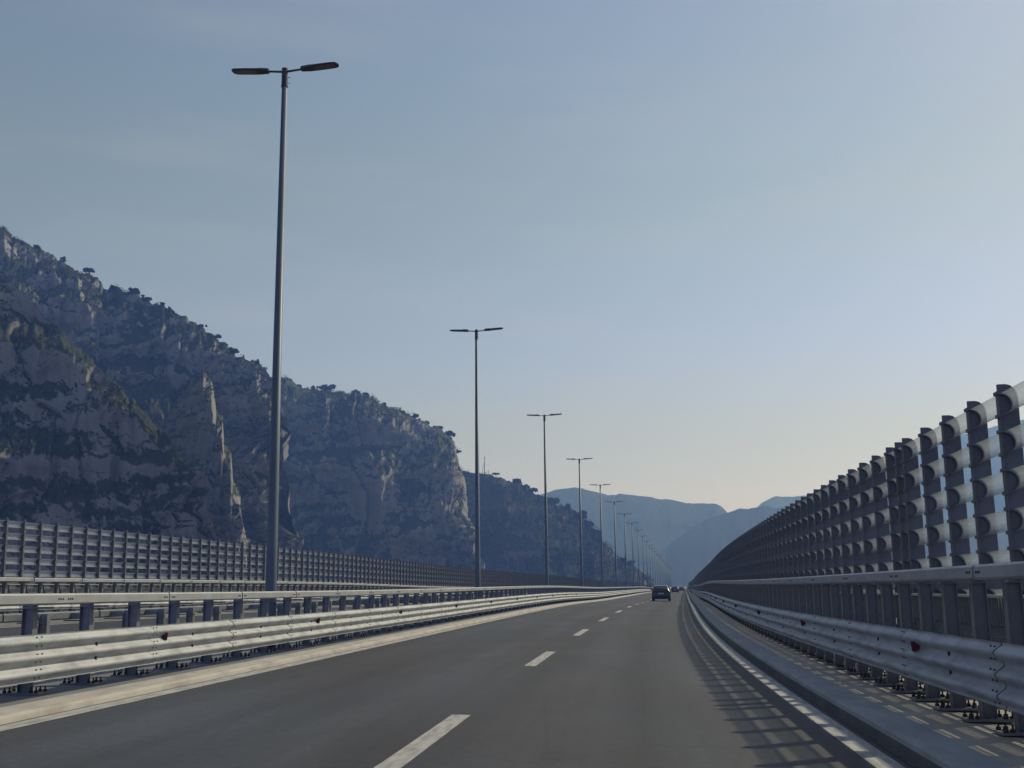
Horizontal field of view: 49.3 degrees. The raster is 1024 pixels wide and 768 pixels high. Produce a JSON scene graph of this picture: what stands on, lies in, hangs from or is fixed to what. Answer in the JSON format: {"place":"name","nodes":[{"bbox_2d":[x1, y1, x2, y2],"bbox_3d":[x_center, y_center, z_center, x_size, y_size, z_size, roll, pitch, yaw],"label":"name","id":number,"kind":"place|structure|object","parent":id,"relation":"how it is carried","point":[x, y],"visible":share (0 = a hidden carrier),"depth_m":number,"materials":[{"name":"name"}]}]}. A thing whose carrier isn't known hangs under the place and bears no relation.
{"place":"outdoors","nodes":[
{"label":"outdoors","id":0,"kind":"place"},
{"bbox_2d":[0,271,244,612],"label":"cliff","id":1,"kind":"structure","parent":0,"point":[61,364],"depth_m":410.12,"materials":[{"name":"stone"}]},
{"bbox_2d":[0,285,231,590],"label":"scrub","id":2,"kind":"object","parent":1,"relation":"on","point":[62,437],"visible":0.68,"depth_m":415.67,"materials":[{"name":"green plant"}]},
{"bbox_2d":[0,227,304,602],"bbox_3d":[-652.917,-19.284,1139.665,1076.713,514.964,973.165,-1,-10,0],"label":"cliff","id":3,"kind":"structure","parent":0,"point":[250,459],"depth_m":746.11,"materials":[{"name":"stone"}]},
{"bbox_2d":[82,267,94,272],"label":"round tree","id":4,"kind":"object","parent":3,"relation":"on","point":[89,270],"visible":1,"depth_m":843.09,"materials":[{"name":"green plant"}]},
{"bbox_2d":[108,284,120,291],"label":"crest bush","id":5,"kind":"object","parent":3,"relation":"on","point":[114,287],"visible":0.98,"depth_m":824.71,"materials":[{"name":"green plant"}]},
{"bbox_2d":[128,287,139,294],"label":"round tree","id":6,"kind":"object","parent":3,"relation":"on","point":[134,289],"visible":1,"depth_m":814.58,"materials":[{"name":"green plant"}]},
{"bbox_2d":[141,294,151,300],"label":"round tree","id":7,"kind":"object","parent":3,"relation":"on","point":[146,298],"visible":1,"depth_m":809.09,"materials":[{"name":"green plant"}]},
{"bbox_2d":[0,224,305,577],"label":"scrub","id":8,"kind":"object","parent":3,"relation":"on","point":[106,302],"visible":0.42,"depth_m":766.19,"materials":[{"name":"green plant"}]},
{"bbox_2d":[229,347,239,353],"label":"round tree","id":9,"kind":"object","parent":3,"relation":"on","point":[234,350],"visible":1,"depth_m":749.29,"materials":[{"name":"green plant"}]},
{"bbox_2d":[166,371,251,591],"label":"cliff","id":10,"kind":"structure","parent":0,"point":[205,447],"depth_m":565.00,"materials":[{"name":"stone"}]},
{"bbox_2d":[164,369,245,558],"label":"scrub","id":11,"kind":"object","parent":10,"relation":"on","point":[218,413],"visible":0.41,"depth_m":587.51,"materials":[{"name":"green plant"}]},
{"bbox_2d":[0,597,620,725],"bbox_3d":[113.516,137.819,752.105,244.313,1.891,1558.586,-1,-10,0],"label":"deck","id":12,"kind":"structure","parent":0,"point":[218,678],"depth_m":15.12,"materials":[{"name":"concrete"}]},
{"bbox_2d":[0,588,670,707],"bbox_3d":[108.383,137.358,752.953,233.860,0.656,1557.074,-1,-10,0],"label":"median strip","id":13,"kind":"object","parent":12,"relation":"on","point":[54,687],"visible":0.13,"depth_m":16.54,"materials":[{"name":"concrete"}]},
{"bbox_2d":[231,62,338,649],"bbox_3d":[-4.908,-0.842,23.354,2.400,12.448,0.440,-2,-10,7],"label":"street lamp","id":14,"kind":"object","parent":13,"relation":"on","point":[272,544],"visible":0.91,"depth_m":23.24,"materials":[{"name":"metal"}]},
{"bbox_2d":[0,586,670,694],"bbox_3d":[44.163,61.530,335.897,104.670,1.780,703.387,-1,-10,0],"label":"guardrail","id":15,"kind":"object","parent":13,"relation":"on","point":[29,655],"visible":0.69,"depth_m":17.27,"materials":[{"name":"metal"}]},
{"bbox_2d":[450,327,502,613],"bbox_3d":[-1.517,3.658,48.534,2.400,12.448,0.440,-2,-10,8],"label":"street lamp","id":16,"kind":"object","parent":13,"relation":"on","point":[477,538],"visible":0.85,"depth_m":48.46,"materials":[{"name":"metal"}]},
{"bbox_2d":[527,413,561,592],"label":"street lamp","id":17,"kind":"object","parent":13,"relation":"on","point":[546,540],"visible":0.87,"depth_m":73.46,"materials":[{"name":"metal"}]},
{"bbox_2d":[568,458,592,586],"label":"street lamp","id":18,"kind":"object","parent":13,"relation":"on","point":[581,564],"visible":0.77,"depth_m":98.41,"materials":[{"name":"metal"}]},
{"bbox_2d":[590,484,609,586],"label":"street lamp","id":19,"kind":"object","parent":13,"relation":"on","point":[602,578],"visible":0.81,"depth_m":123.29,"materials":[{"name":"metal"}]},
{"bbox_2d":[605,501,622,586],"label":"street lamp","id":20,"kind":"object","parent":13,"relation":"on","point":[615,543],"visible":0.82,"depth_m":148.31,"materials":[{"name":"metal"}]},
{"bbox_2d":[617,513,631,586],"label":"street lamp","id":21,"kind":"object","parent":13,"relation":"on","point":[625,549],"visible":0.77,"depth_m":173.23,"materials":[{"name":"metal"}]},
{"bbox_2d":[629,522,638,586],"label":"street lamp","id":22,"kind":"object","parent":13,"relation":"on","point":[632,555],"visible":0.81,"depth_m":198.24,"materials":[{"name":"metal"}]},
{"bbox_2d":[637,529,643,586],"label":"street lamp","id":23,"kind":"object","parent":13,"relation":"on","point":[638,561],"visible":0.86,"depth_m":223.06,"materials":[{"name":"metal"}]},
{"bbox_2d":[642,536,644,586],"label":"street lamp","id":24,"kind":"object","parent":13,"relation":"on","point":[643,564],"visible":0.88,"depth_m":247.83,"materials":[{"name":"metal"}]},
{"bbox_2d":[646,541,647,586],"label":"street lamp","id":25,"kind":"object","parent":13,"relation":"on","point":[647,565],"visible":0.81,"depth_m":272.74,"materials":[{"name":"metal"}]},
{"bbox_2d":[0,587,671,642],"bbox_3d":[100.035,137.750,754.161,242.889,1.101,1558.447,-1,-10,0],"label":"opposite road","id":26,"kind":"structure","parent":0,"point":[16,631],"depth_m":40.23,"materials":[{"name":"grey asphalt"}]},
{"bbox_2d":[0,607,336,627],"bbox_3d":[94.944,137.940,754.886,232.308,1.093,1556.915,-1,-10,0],"label":"opposite edge line","id":27,"kind":"object","parent":26,"relation":"on","point":[118,620],"visible":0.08,"depth_m":43.69,"materials":[{"name":"paint"}]},
{"bbox_2d":[281,377,484,604],"bbox_3d":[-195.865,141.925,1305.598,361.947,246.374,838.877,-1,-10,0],"label":"hill","id":28,"kind":"structure","parent":0,"point":[359,506],"depth_m":983.59,"materials":[{"name":"stone"}]},
{"bbox_2d":[318,384,336,391],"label":"round tree","id":29,"kind":"object","parent":28,"relation":"on","point":[326,387],"visible":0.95,"depth_m":1142.09,"materials":[{"name":"green plant"}]},
{"bbox_2d":[281,375,485,580],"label":"scrub","id":30,"kind":"object","parent":28,"relation":"on","point":[361,412],"visible":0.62,"depth_m":1009.80,"materials":[{"name":"green plant"}]},
{"bbox_2d":[445,430,455,437],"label":"round tree","id":31,"kind":"object","parent":28,"relation":"on","point":[450,433],"visible":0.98,"depth_m":1070.86,"materials":[{"name":"green plant"}]},
{"bbox_2d":[0,587,913,767],"bbox_3d":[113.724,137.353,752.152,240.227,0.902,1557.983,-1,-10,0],"label":"road","id":32,"kind":"structure","parent":0,"point":[659,683],"depth_m":12.19,"materials":[{"name":"grey asphalt"}]},
{"bbox_2d":[0,593,643,730],"bbox_3d":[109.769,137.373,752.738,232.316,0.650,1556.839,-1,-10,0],"label":"edge line","id":33,"kind":"object","parent":32,"relation":"on","point":[70,713],"visible":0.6,"depth_m":14.39,"materials":[{"name":"paint"}]},
{"bbox_2d":[0,592,651,724],"bbox_3d":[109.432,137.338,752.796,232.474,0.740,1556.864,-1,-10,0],"label":"kerb","id":34,"kind":"structure","parent":32,"relation":"on","point":[23,711],"depth_m":15.09,"materials":[{"name":"concrete"}]},
{"bbox_2d":[374,602,644,767],"bbox_3d":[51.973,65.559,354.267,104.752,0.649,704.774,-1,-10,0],"label":"lane line","id":35,"kind":"object","parent":32,"relation":"on","point":[402,757],"visible":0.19,"depth_m":10.03,"materials":[{"name":"paint"}]},
{"bbox_2d":[651,585,671,600],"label":"hatchback car","id":36,"kind":"object","parent":32,"relation":"on","point":[660,591],"visible":1,"depth_m":105.35,"materials":[{"name":"blue paint"}]},
{"bbox_2d":[671,586,678,592],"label":"hatchback car","id":37,"kind":"object","parent":32,"relation":"on","point":[675,588],"visible":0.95,"depth_m":262.93,"materials":[{"name":"black paint"}]},
{"bbox_2d":[685,589,904,767],"bbox_3d":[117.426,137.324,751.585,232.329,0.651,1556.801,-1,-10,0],"label":"edge line","id":38,"kind":"object","parent":32,"relation":"on","point":[871,754],"visible":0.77,"depth_m":12.65,"materials":[{"name":"paint"}]},
{"bbox_2d":[686,590,941,767],"bbox_3d":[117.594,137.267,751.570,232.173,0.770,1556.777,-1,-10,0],"label":"gutter","id":39,"kind":"object","parent":32,"relation":"on","point":[914,759],"visible":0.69,"depth_m":11.92,"materials":[{"name":"concrete"}]},
{"bbox_2d":[685,587,1011,767],"bbox_3d":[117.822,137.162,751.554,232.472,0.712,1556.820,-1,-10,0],"label":"kerb","id":40,"kind":"structure","parent":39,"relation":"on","point":[939,749],"depth_m":10.99,"materials":[{"name":"grey concrete"}]},
{"bbox_2d":[0,0,1023,512],"label":"sky","id":41,"kind":"structure","parent":0,"point":[744,252],"materials":[{"name":"blue"}]},
{"bbox_2d":[463,471,652,587],"bbox_3d":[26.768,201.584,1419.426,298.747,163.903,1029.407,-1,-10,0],"label":"hill","id":42,"kind":"structure","parent":0,"point":[507,529],"depth_m":1058.21,"materials":[{"name":"grey stone"}]},
{"bbox_2d":[512,478,521,483],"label":"round tree","id":43,"kind":"object","parent":42,"relation":"on","point":[515,481],"visible":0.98,"depth_m":1169.27,"materials":[{"name":"green plant"}]},
{"bbox_2d":[528,487,537,491],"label":"round tree","id":44,"kind":"object","parent":42,"relation":"on","point":[532,489],"visible":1,"depth_m":1145.23,"materials":[{"name":"green plant"}]},
{"bbox_2d":[547,497,559,503],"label":"round tree","id":45,"kind":"object","parent":42,"relation":"on","point":[550,499],"visible":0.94,"depth_m":1115.08,"materials":[{"name":"green plant"}]},
{"bbox_2d":[462,468,654,585],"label":"scrub","id":46,"kind":"object","parent":42,"relation":"on","point":[538,505],"visible":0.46,"depth_m":1051.93,"materials":[{"name":"green plant"}]},
{"bbox_2d":[573,510,587,518],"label":"round tree","id":47,"kind":"object","parent":42,"relation":"on","point":[577,514],"visible":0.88,"depth_m":1076.31,"materials":[{"name":"green plant"}]},
{"bbox_2d":[583,521,594,526],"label":"round tree","id":48,"kind":"object","parent":42,"relation":"on","point":[591,523],"visible":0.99,"depth_m":1060.20,"materials":[{"name":"green plant"}]},
{"bbox_2d":[594,544,649,586],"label":"hill","id":49,"kind":"structure","parent":0,"point":[608,557],"depth_m":916.46,"materials":[{"name":"grey stone"}]},
{"bbox_2d":[595,545,641,581],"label":"scrub","id":50,"kind":"object","parent":49,"relation":"on","point":[617,567],"visible":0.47,"depth_m":916.07,"materials":[{"name":"green plant"}]},
{"bbox_2d":[541,487,726,570],"bbox_3d":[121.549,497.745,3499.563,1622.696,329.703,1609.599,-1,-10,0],"label":"ridge","id":51,"kind":"structure","parent":0,"point":[663,523],"depth_m":3186.16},
{"bbox_2d":[641,505,1009,587],"bbox_3d":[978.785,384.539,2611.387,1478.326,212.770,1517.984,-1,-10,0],"label":"ridge","id":52,"kind":"structure","parent":0,"point":[689,555],"depth_m":2409.22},
{"bbox_2d":[686,587,1023,767],"bbox_3d":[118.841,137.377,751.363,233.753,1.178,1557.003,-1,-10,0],"label":"walkway","id":53,"kind":"structure","parent":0,"point":[983,738],"depth_m":11.93,"materials":[{"name":"concrete"}]},
{"bbox_2d":[687,561,1023,735],"bbox_3d":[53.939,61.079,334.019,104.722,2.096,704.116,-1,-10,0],"label":"guardrail","id":54,"kind":"object","parent":53,"relation":"on","point":[793,612],"visible":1,"depth_m":12.77,"materials":[{"name":"metal"}]},
{"bbox_2d":[688,381,1023,706],"bbox_3d":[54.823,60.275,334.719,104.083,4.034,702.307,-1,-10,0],"label":"noise barrier","id":55,"kind":"object","parent":53,"relation":"on","point":[840,524],"visible":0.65,"depth_m":15.60,"materials":[{"name":"metal"}]},
{"bbox_2d":[830,592,1023,711],"bbox_3d":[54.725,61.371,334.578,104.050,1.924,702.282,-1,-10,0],"label":"bar fence","id":56,"kind":"object","parent":53,"relation":"on","point":[937,600],"visible":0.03,"depth_m":12.82,"materials":[{"name":"metal"}]},
{"bbox_2d":[758,420,1023,525],"bbox_3d":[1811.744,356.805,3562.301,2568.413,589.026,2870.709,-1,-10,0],"label":"ridge","id":57,"kind":"structure","parent":0,"point":[776,502],"depth_m":3575.54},
{"bbox_3d":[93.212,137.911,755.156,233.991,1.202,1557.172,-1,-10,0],"label":"opposite walkway","id":58,"kind":"structure","parent":0,"visible":0},
{"bbox_2d":[0,584,467,613],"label":"bar fence","id":59,"kind":"object","parent":58,"relation":"on","point":[134,588],"visible":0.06,"depth_m":49.93,"materials":[{"name":"metal"}]},
{"bbox_2d":[0,577,643,613],"bbox_3d":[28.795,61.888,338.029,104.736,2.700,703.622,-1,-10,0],"label":"guardrail","id":60,"kind":"object","parent":58,"relation":"on","point":[40,581],"visible":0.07,"depth_m":51.56,"materials":[{"name":"metal"}]},
{"bbox_3d":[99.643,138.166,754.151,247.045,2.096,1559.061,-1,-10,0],"label":"opposite deck","id":61,"kind":"structure","parent":0,"visible":0},
{"bbox_2d":[0,603,411,626],"bbox_3d":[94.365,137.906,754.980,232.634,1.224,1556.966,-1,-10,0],"label":"opposite kerb","id":62,"kind":"structure","parent":61,"relation":"on","point":[56,621],"depth_m":44.05,"materials":[{"name":"concrete"}]},
{"bbox_2d":[0,517,643,612],"bbox_3d":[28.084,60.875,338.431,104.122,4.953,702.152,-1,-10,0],"label":"noise barrier","id":63,"kind":"object","parent":61,"relation":"on","point":[445,576],"visible":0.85,"depth_m":58.19,"materials":[{"name":"metal"}]},
{"bbox_3d":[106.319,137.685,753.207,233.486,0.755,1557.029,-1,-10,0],"label":"opposite kerb","id":64,"kind":"structure","parent":61,"relation":"on","visible":0},
{"bbox_2d":[0,591,552,640],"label":"guardrail","id":65,"kind":"object","parent":64,"relation":"on","point":[45,618],"visible":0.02,"depth_m":22.64,"materials":[{"name":"metal"}]}
]}

